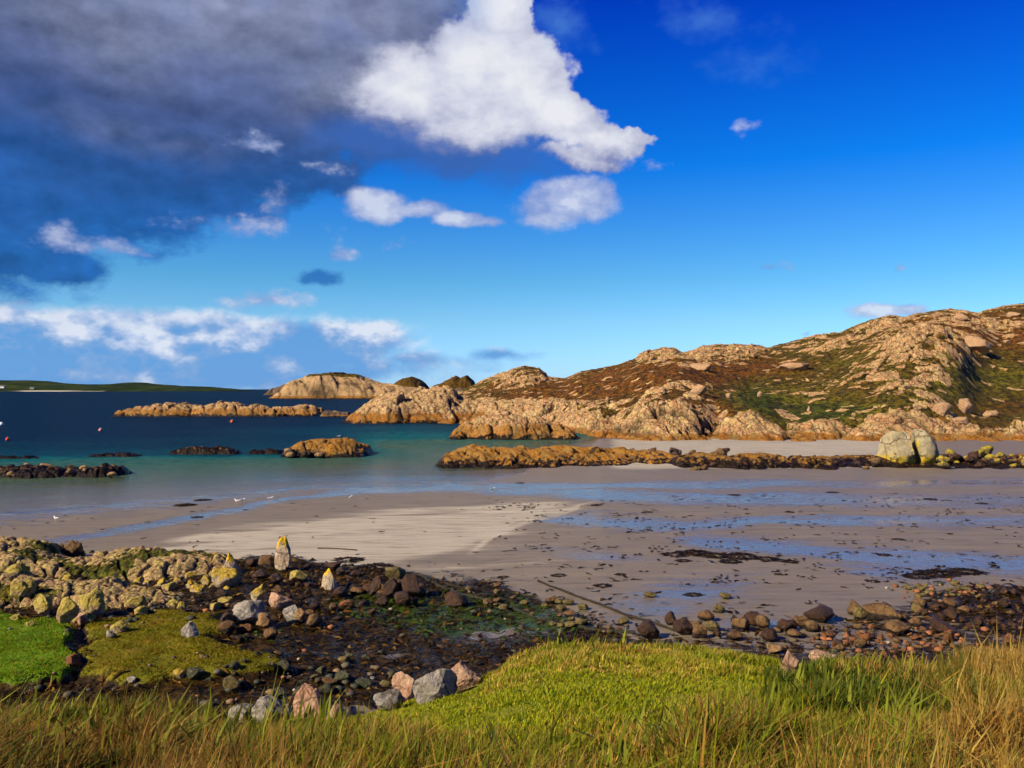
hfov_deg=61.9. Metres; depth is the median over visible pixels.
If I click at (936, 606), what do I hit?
stone
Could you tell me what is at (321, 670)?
cobble
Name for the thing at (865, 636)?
stone
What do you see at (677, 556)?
seaweed clump
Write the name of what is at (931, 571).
seaweed clump
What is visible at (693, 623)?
stone
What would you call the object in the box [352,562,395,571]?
seaweed clump
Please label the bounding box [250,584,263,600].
boulder
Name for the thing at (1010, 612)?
stone
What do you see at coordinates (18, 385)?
shore
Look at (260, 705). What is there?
boulder
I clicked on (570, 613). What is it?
stone
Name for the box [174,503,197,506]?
seaweed clump
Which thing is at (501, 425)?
rock islet
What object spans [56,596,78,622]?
boulder
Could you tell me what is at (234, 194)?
sky
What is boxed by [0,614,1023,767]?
grass
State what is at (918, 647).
stone
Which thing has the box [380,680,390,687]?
cobble
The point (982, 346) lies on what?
boulder
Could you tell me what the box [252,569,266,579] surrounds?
rock
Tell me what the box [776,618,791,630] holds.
boulder
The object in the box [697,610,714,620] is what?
boulder
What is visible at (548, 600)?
stone
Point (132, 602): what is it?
rock
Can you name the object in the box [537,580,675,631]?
mooring rope
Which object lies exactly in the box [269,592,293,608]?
boulder
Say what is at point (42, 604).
boulder
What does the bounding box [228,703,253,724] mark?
boulder
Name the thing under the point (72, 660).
boulder
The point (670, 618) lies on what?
boulder
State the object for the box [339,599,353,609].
boulder
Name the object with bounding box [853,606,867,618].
boulder
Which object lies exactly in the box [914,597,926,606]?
stone
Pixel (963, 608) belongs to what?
stone
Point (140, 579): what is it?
rock
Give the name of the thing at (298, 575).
boulder
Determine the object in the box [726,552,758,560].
seaweed clump
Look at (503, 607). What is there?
stone
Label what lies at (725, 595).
boulder
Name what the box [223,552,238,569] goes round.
boulder
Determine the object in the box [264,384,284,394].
rock islet
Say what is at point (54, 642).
turf grass
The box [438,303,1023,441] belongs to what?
hill
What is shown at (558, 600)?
stone
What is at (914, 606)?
boulder
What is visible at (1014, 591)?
stone
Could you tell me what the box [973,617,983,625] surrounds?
stone
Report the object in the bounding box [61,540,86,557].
boulder
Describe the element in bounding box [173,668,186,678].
boulder
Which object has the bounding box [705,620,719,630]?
boulder
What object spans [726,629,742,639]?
boulder
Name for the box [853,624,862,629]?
stone
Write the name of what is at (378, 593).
boulder
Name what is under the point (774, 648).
boulder
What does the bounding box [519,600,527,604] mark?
stone
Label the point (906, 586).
stone
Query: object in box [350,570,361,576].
rock
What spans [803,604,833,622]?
boulder
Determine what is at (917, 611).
stone
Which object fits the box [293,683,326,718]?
boulder
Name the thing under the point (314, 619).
rock
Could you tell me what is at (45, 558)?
rock outcrop
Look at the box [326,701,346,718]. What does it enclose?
boulder
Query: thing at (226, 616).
rock
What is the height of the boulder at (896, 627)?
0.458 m
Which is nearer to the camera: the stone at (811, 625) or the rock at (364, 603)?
the stone at (811, 625)
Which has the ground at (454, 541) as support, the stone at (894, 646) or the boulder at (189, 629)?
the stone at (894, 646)
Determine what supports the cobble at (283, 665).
on the ground at (454, 541)
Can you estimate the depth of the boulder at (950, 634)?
24.25 m
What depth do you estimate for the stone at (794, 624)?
25.66 m
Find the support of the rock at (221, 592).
on the ground at (454, 541)
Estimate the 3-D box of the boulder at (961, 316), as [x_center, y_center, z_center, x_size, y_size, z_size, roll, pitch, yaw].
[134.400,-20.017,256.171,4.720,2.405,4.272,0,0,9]
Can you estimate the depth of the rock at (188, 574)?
34.05 m
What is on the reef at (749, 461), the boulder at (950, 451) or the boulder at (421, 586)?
the boulder at (950, 451)
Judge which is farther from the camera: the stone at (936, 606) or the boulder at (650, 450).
the boulder at (650, 450)
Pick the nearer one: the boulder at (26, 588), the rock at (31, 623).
the rock at (31, 623)
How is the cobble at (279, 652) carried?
on the ground at (454, 541)
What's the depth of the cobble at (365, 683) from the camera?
20.46 m
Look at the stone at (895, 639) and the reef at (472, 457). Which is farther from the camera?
the reef at (472, 457)
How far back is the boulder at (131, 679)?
19.38 m
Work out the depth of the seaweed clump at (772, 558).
37.87 m
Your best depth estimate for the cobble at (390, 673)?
21.40 m
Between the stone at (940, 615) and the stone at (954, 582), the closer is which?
the stone at (940, 615)
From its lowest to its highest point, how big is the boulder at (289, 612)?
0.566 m
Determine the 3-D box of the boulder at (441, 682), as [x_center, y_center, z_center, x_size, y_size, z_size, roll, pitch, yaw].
[-0.701,2.823,7.977,0.318,0.334,0.410,0,0,38]
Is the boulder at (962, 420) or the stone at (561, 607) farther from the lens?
the boulder at (962, 420)
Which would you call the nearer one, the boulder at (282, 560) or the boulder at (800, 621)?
the boulder at (800, 621)
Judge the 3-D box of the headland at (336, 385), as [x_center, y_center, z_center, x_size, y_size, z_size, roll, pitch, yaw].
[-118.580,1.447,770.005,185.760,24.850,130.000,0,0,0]
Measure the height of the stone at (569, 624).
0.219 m
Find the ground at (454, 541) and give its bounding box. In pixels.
[0,437,1023,766]
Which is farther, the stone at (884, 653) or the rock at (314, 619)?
the rock at (314, 619)
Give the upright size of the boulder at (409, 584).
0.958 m
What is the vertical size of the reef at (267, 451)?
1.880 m
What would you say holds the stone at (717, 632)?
on the ground at (454, 541)
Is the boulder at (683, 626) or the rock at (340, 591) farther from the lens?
the rock at (340, 591)
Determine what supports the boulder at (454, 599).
on the ground at (454, 541)
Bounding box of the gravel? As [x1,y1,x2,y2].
[3,540,1020,709]
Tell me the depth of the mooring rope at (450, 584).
33.46 m
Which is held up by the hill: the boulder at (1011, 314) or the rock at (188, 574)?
the boulder at (1011, 314)
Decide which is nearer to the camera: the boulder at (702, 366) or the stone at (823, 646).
the stone at (823, 646)
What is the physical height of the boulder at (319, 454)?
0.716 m
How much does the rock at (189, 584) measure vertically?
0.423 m
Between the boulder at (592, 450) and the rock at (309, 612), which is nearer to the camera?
the rock at (309, 612)
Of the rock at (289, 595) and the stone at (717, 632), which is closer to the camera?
the stone at (717, 632)
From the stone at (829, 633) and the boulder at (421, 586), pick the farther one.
the boulder at (421, 586)
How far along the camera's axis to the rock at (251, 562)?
36.80 m
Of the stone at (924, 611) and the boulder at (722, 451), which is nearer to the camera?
the stone at (924, 611)
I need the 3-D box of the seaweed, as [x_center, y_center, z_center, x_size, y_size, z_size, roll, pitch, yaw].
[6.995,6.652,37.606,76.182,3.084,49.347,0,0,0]
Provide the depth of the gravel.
24.36 m
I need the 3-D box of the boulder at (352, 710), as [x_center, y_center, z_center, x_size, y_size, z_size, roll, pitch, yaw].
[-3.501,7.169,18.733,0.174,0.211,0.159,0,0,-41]
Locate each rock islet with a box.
[111,400,323,416]
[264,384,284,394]
[280,437,373,457]
[320,410,350,416]
[394,376,428,388]
[434,375,474,390]
[448,410,582,442]
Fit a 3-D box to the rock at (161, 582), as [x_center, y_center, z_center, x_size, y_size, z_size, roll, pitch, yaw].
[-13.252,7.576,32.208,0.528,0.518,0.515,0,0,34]
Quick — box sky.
[0,0,1023,388]
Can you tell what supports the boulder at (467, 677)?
on the ground at (454, 541)
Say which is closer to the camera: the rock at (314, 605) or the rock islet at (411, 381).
the rock at (314, 605)
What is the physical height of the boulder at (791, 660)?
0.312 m
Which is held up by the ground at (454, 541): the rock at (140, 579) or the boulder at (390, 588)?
the boulder at (390, 588)
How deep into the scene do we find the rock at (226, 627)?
23.95 m
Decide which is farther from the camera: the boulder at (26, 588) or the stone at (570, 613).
the boulder at (26, 588)
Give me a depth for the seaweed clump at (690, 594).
31.12 m
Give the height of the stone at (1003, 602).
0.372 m
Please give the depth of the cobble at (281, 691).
19.16 m
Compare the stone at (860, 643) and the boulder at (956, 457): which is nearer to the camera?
the stone at (860, 643)
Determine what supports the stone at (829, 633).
on the ground at (454, 541)
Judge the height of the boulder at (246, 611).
0.805 m
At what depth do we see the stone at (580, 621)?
26.11 m
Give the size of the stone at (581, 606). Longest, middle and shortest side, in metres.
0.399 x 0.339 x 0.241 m
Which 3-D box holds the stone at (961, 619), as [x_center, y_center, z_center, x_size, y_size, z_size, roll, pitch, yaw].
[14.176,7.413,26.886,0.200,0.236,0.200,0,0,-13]
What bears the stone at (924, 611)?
on the ground at (454, 541)
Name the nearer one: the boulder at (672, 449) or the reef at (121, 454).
the boulder at (672, 449)
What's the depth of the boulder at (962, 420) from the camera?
143.48 m
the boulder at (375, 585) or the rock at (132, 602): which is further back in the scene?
the boulder at (375, 585)
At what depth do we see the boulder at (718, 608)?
28.14 m
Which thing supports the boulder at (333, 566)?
on the ground at (454, 541)
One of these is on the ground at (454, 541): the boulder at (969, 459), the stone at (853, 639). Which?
the stone at (853, 639)
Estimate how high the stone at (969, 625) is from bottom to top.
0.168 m
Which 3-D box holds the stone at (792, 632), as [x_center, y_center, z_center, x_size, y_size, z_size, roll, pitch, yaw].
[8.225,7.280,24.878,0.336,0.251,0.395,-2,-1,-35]
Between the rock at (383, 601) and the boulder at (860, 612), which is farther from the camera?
the rock at (383, 601)
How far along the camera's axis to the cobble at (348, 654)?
22.59 m
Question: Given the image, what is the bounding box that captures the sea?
[0,389,595,489]
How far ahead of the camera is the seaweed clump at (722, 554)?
38.60 m
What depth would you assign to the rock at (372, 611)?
28.09 m
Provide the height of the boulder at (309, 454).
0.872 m
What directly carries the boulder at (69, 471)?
on the reef at (28, 471)
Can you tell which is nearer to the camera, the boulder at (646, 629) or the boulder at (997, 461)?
the boulder at (646, 629)
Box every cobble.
[223,675,240,690]
[228,661,240,669]
[273,687,285,696]
[274,650,282,655]
[277,659,290,670]
[310,674,319,678]
[316,666,326,674]
[319,683,332,693]
[321,677,337,684]
[334,670,351,680]
[337,656,349,662]
[345,652,352,656]
[355,678,372,688]
[361,655,370,659]
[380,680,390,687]
[387,671,396,677]
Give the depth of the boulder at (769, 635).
24.37 m
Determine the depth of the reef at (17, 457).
98.28 m
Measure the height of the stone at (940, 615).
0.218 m
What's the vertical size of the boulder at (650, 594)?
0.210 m
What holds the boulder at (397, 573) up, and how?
on the ground at (454, 541)
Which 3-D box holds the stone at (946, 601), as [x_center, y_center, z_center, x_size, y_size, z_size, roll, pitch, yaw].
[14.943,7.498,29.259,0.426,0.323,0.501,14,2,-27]
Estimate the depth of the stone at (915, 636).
24.53 m
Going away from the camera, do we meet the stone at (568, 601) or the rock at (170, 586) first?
the stone at (568, 601)
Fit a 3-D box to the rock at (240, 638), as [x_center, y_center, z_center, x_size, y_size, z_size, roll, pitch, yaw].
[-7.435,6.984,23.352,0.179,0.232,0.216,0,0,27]
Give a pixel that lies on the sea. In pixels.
(57, 428)
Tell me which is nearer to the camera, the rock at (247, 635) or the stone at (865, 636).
the rock at (247, 635)
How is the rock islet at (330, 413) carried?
in the sea
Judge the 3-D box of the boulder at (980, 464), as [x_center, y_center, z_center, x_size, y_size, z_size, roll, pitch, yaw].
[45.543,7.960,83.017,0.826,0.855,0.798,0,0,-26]
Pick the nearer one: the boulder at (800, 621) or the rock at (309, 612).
the boulder at (800, 621)
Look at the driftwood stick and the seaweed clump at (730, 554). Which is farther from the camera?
the driftwood stick
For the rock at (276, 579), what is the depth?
32.52 m
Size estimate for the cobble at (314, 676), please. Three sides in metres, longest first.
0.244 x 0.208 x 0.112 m
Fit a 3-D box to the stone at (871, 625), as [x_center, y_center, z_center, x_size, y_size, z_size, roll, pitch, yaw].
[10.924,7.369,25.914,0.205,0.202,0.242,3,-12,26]
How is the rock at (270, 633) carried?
on the ground at (454, 541)
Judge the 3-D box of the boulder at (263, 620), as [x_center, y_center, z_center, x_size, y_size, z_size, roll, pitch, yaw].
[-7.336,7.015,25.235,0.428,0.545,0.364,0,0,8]
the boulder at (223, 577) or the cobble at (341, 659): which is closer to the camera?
the cobble at (341, 659)
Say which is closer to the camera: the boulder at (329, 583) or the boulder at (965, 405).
the boulder at (329, 583)
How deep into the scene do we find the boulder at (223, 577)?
31.87 m
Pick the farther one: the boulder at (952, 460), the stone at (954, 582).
the boulder at (952, 460)
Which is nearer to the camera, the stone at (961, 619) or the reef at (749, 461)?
the stone at (961, 619)
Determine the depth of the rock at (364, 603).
29.35 m
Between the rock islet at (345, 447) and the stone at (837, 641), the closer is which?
the stone at (837, 641)
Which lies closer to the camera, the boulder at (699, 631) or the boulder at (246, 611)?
the boulder at (699, 631)
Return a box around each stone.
[483,598,493,604]
[493,597,501,601]
[498,604,508,610]
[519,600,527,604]
[544,596,556,603]
[555,598,562,603]
[556,605,565,610]
[562,598,573,605]
[563,610,574,616]
[564,621,575,628]
[575,618,587,624]
[577,603,587,609]
[617,617,629,623]
[690,620,702,625]
[713,629,720,636]
[755,614,769,627]
[787,628,799,637]
[789,620,797,628]
[805,620,819,631]
[817,625,824,630]
[820,644,827,649]
[826,631,833,636]
[834,639,842,644]
[835,643,844,649]
[847,599,861,614]
[849,636,857,642]
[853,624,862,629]
[854,638,866,648]
[855,632,863,637]
[861,633,869,639]
[868,623,874,629]
[880,650,887,656]
[891,643,898,648]
[892,636,900,642]
[903,584,910,589]
[908,617,921,626]
[911,645,921,650]
[912,633,918,639]
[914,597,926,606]
[914,605,922,615]
[916,586,925,590]
[921,608,928,616]
[929,604,940,610]
[937,613,945,617]
[941,640,947,645]
[942,597,956,606]
[943,606,956,619]
[950,580,959,585]
[957,585,964,589]
[957,605,969,611]
[959,616,965,622]
[966,623,974,627]
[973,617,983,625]
[976,583,984,587]
[990,618,1000,623]
[997,598,1009,607]
[999,587,1010,594]
[1006,610,1014,615]
[1008,621,1017,626]
[1011,588,1019,595]
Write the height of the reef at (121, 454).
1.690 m
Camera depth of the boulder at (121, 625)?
23.46 m
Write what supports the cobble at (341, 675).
on the ground at (454, 541)
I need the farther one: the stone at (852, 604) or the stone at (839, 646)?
the stone at (852, 604)
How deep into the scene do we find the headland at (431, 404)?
205.77 m
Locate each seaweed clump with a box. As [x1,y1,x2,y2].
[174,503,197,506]
[331,556,365,562]
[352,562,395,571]
[550,573,566,576]
[592,583,611,587]
[658,552,687,557]
[674,559,692,561]
[675,549,712,556]
[681,592,705,596]
[704,552,732,557]
[719,559,742,563]
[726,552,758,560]
[753,556,781,561]
[780,559,797,563]
[901,572,937,579]
[914,568,961,577]
[948,567,989,575]
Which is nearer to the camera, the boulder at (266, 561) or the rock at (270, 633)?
the rock at (270, 633)
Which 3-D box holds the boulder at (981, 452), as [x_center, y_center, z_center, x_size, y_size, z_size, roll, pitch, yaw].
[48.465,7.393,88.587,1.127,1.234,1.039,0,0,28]
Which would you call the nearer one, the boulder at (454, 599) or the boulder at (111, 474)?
the boulder at (454, 599)
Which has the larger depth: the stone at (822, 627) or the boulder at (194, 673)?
the stone at (822, 627)
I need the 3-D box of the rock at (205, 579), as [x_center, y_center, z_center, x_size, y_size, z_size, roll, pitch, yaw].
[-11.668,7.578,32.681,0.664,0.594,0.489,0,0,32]
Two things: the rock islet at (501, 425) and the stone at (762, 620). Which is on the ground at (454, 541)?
the stone at (762, 620)
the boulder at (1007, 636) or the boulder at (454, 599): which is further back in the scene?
the boulder at (454, 599)
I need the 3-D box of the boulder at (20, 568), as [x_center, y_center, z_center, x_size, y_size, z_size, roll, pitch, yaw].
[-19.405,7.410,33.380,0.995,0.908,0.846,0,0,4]
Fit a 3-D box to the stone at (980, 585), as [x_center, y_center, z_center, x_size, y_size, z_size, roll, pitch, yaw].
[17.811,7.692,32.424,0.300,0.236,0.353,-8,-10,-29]
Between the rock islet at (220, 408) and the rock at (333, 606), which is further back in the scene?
the rock islet at (220, 408)
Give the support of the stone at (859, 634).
on the ground at (454, 541)
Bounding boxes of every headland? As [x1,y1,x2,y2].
[268,372,415,398]
[340,385,537,423]
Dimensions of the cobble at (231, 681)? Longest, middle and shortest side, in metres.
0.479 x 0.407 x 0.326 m
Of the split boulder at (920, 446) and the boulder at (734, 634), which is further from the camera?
the split boulder at (920, 446)
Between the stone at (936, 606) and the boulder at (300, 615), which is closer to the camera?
the boulder at (300, 615)
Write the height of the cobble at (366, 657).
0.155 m
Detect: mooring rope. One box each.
[419,573,635,633]
[437,578,465,587]
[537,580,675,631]
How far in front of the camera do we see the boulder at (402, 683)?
19.85 m
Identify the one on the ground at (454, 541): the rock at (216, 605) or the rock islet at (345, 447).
the rock at (216, 605)
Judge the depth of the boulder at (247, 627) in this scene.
24.29 m
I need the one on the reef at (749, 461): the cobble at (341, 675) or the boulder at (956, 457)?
the boulder at (956, 457)
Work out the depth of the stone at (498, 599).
30.05 m
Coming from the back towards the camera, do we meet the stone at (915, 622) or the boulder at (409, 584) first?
the boulder at (409, 584)
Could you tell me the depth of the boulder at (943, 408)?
145.49 m
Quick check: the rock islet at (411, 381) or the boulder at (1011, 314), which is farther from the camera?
the rock islet at (411, 381)
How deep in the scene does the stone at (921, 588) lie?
31.77 m
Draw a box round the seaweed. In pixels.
[0,493,1023,720]
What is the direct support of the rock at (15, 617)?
on the ground at (454, 541)
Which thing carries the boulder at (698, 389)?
on the hill
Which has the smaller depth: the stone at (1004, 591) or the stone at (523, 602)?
the stone at (523, 602)
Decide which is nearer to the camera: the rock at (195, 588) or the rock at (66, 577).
the rock at (195, 588)
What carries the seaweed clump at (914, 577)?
on the ground at (454, 541)
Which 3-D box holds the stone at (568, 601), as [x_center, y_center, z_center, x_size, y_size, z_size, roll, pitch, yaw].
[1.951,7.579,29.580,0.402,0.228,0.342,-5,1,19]
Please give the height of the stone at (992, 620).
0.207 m
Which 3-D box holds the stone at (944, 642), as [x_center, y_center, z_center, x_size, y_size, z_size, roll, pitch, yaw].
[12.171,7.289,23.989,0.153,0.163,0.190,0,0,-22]
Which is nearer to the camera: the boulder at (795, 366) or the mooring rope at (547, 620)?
the mooring rope at (547, 620)
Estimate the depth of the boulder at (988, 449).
88.84 m
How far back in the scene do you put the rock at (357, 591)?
31.45 m
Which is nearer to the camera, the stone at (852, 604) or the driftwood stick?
the stone at (852, 604)
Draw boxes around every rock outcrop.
[0,536,238,582]
[0,573,182,610]
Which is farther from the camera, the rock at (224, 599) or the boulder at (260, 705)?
the rock at (224, 599)
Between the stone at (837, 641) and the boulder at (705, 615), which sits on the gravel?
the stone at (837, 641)
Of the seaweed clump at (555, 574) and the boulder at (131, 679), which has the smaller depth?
the boulder at (131, 679)
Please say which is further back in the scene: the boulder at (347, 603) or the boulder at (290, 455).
the boulder at (290, 455)
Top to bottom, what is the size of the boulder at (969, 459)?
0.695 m
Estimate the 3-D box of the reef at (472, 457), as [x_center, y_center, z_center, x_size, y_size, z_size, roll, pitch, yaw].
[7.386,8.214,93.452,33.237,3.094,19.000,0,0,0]
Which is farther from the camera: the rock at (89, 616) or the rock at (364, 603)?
the rock at (364, 603)
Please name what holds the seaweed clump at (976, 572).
on the ground at (454, 541)
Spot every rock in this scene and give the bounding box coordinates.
[9,614,19,619]
[25,620,34,625]
[62,574,70,579]
[69,612,95,622]
[124,595,145,607]
[133,576,143,582]
[134,605,148,615]
[155,578,166,587]
[161,581,175,590]
[166,598,179,608]
[177,601,185,608]
[185,571,194,577]
[185,580,197,588]
[190,584,204,592]
[200,575,211,584]
[210,602,220,609]
[215,588,229,598]
[216,620,234,633]
[217,596,232,604]
[219,612,235,623]
[236,635,244,641]
[243,633,250,638]
[246,558,257,567]
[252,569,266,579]
[263,627,277,639]
[270,575,281,583]
[272,585,281,592]
[285,593,292,598]
[306,609,313,615]
[306,613,321,627]
[310,601,319,610]
[329,603,336,610]
[332,586,347,597]
[336,566,344,573]
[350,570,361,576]
[350,587,364,595]
[358,600,369,608]
[362,583,370,593]
[368,608,375,614]
[375,595,388,606]
[394,590,411,605]
[412,597,418,604]
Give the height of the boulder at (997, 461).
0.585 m
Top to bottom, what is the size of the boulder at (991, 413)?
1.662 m
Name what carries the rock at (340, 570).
on the seaweed
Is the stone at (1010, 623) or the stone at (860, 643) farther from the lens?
the stone at (1010, 623)
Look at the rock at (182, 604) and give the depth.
27.69 m
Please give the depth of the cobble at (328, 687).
19.72 m
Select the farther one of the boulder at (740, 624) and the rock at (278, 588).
the rock at (278, 588)
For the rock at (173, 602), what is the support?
on the ground at (454, 541)
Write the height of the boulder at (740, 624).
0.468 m
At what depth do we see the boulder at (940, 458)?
81.22 m
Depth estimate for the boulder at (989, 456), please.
87.71 m
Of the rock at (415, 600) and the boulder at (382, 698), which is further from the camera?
the rock at (415, 600)
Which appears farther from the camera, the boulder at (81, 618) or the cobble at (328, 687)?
the boulder at (81, 618)
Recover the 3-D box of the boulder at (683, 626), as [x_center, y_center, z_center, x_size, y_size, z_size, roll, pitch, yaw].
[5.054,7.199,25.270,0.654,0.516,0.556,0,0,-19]
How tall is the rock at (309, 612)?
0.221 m
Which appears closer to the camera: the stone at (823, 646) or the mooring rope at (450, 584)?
the stone at (823, 646)
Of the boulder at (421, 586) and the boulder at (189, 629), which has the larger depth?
the boulder at (421, 586)
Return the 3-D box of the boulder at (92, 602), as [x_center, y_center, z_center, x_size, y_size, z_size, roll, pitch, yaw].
[-13.060,6.868,26.561,0.721,0.962,0.813,0,0,-44]
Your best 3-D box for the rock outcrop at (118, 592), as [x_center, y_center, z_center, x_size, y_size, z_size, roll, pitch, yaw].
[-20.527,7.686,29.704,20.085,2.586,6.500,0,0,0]
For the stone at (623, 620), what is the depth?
26.53 m
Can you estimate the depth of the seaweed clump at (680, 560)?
37.57 m
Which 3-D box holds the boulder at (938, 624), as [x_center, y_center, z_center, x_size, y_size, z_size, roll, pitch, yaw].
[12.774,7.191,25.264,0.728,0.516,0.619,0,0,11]
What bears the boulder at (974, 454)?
on the reef at (749, 461)
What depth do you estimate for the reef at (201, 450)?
104.62 m
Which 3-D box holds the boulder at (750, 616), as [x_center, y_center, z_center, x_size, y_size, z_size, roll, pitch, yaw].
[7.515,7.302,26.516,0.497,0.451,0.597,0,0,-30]
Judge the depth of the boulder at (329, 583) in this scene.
32.50 m
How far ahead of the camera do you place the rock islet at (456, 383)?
1371.52 m
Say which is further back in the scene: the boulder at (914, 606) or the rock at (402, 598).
the rock at (402, 598)
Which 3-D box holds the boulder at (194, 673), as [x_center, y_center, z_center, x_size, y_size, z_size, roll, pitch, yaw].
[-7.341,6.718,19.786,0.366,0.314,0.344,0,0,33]
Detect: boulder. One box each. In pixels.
[4,563,33,575]
[10,579,36,597]
[33,594,52,615]
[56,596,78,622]
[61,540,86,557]
[65,654,80,666]
[66,468,73,473]
[76,612,88,625]
[78,587,105,617]
[107,472,116,477]
[110,619,129,632]
[126,676,135,682]
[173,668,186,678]
[181,621,198,637]
[186,667,204,678]
[211,567,241,587]
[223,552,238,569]
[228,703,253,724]
[232,600,264,622]
[236,623,251,631]
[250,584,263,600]
[251,695,291,725]
[256,612,270,627]
[258,555,274,568]
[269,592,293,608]
[274,537,290,569]
[282,605,297,622]
[285,452,294,457]
[289,570,307,581]
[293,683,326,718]
[294,608,305,623]
[304,451,310,457]
[317,452,322,457]
[321,568,337,591]
[325,561,340,570]
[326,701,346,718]
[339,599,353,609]
[348,705,356,713]
[368,576,383,595]
[373,689,404,710]
[374,584,382,597]
[382,578,399,598]
[385,567,405,580]
[391,672,414,699]
[399,574,423,597]
[412,668,457,704]
[418,583,425,598]
[445,591,468,606]
[451,659,480,690]
[590,446,600,453]
[637,619,659,638]
[643,591,655,597]
[646,447,655,453]
[665,611,675,624]
[669,447,678,452]
[672,618,692,634]
[690,363,711,370]
[690,384,706,394]
[692,624,706,638]
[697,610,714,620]
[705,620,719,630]
[713,603,724,612]
[716,448,726,454]
[719,593,730,598]
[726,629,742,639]
[731,617,749,631]
[744,611,757,625]
[760,628,778,641]
[766,644,782,653]
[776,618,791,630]
[778,363,808,370]
[781,650,799,671]
[795,616,807,628]
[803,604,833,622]
[808,649,837,661]
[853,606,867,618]
[862,603,903,620]
[871,457,882,466]
[877,429,938,463]
[885,619,911,635]
[911,603,920,611]
[929,616,956,633]
[933,402,952,415]
[936,455,950,462]
[937,461,950,468]
[943,629,954,641]
[945,449,956,453]
[946,453,954,462]
[951,417,968,424]
[952,453,960,460]
[953,313,967,319]
[959,398,972,413]
[963,335,991,354]
[964,456,975,462]
[969,450,978,458]
[973,449,984,458]
[975,462,985,467]
[981,445,993,457]
[982,410,998,417]
[984,454,998,458]
[993,458,1001,463]
[1003,633,1017,644]
[1006,312,1020,316]
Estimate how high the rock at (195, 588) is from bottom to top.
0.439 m
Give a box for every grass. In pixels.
[0,608,279,687]
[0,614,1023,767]
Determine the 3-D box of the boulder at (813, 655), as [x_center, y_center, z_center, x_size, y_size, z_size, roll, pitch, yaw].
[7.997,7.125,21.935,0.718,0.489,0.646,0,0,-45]
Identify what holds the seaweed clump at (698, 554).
on the ground at (454, 541)
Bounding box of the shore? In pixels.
[0,380,251,390]
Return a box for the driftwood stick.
[317,547,356,550]
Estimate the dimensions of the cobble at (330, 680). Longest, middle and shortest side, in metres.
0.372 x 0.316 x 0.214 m
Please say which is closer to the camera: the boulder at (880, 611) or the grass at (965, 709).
the grass at (965, 709)
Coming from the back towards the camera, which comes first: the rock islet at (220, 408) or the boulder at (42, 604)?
the rock islet at (220, 408)
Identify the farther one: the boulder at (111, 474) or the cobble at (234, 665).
the boulder at (111, 474)
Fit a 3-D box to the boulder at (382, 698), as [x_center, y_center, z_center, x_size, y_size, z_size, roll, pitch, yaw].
[-1.169,3.046,8.157,0.297,0.213,0.246,0,0,-44]
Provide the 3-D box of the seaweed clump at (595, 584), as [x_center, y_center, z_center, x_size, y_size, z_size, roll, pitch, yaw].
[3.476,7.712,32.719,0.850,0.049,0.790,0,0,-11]
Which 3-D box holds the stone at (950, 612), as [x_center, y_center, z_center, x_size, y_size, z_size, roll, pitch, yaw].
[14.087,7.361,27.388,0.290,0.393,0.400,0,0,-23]
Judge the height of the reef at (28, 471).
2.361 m
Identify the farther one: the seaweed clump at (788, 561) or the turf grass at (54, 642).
the seaweed clump at (788, 561)
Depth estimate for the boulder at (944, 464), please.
81.00 m
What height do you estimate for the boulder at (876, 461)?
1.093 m
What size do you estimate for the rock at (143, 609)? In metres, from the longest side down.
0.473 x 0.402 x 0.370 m
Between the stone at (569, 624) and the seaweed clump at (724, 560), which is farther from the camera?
the seaweed clump at (724, 560)
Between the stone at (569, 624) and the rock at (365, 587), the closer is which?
the stone at (569, 624)
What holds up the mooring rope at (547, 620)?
on the ground at (454, 541)
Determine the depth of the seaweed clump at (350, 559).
38.47 m
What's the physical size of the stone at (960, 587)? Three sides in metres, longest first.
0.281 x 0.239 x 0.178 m
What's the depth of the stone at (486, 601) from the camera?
29.73 m
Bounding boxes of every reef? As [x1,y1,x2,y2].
[0,455,39,458]
[0,463,131,478]
[88,452,142,456]
[169,445,241,454]
[248,448,282,453]
[431,444,684,470]
[669,452,1023,469]

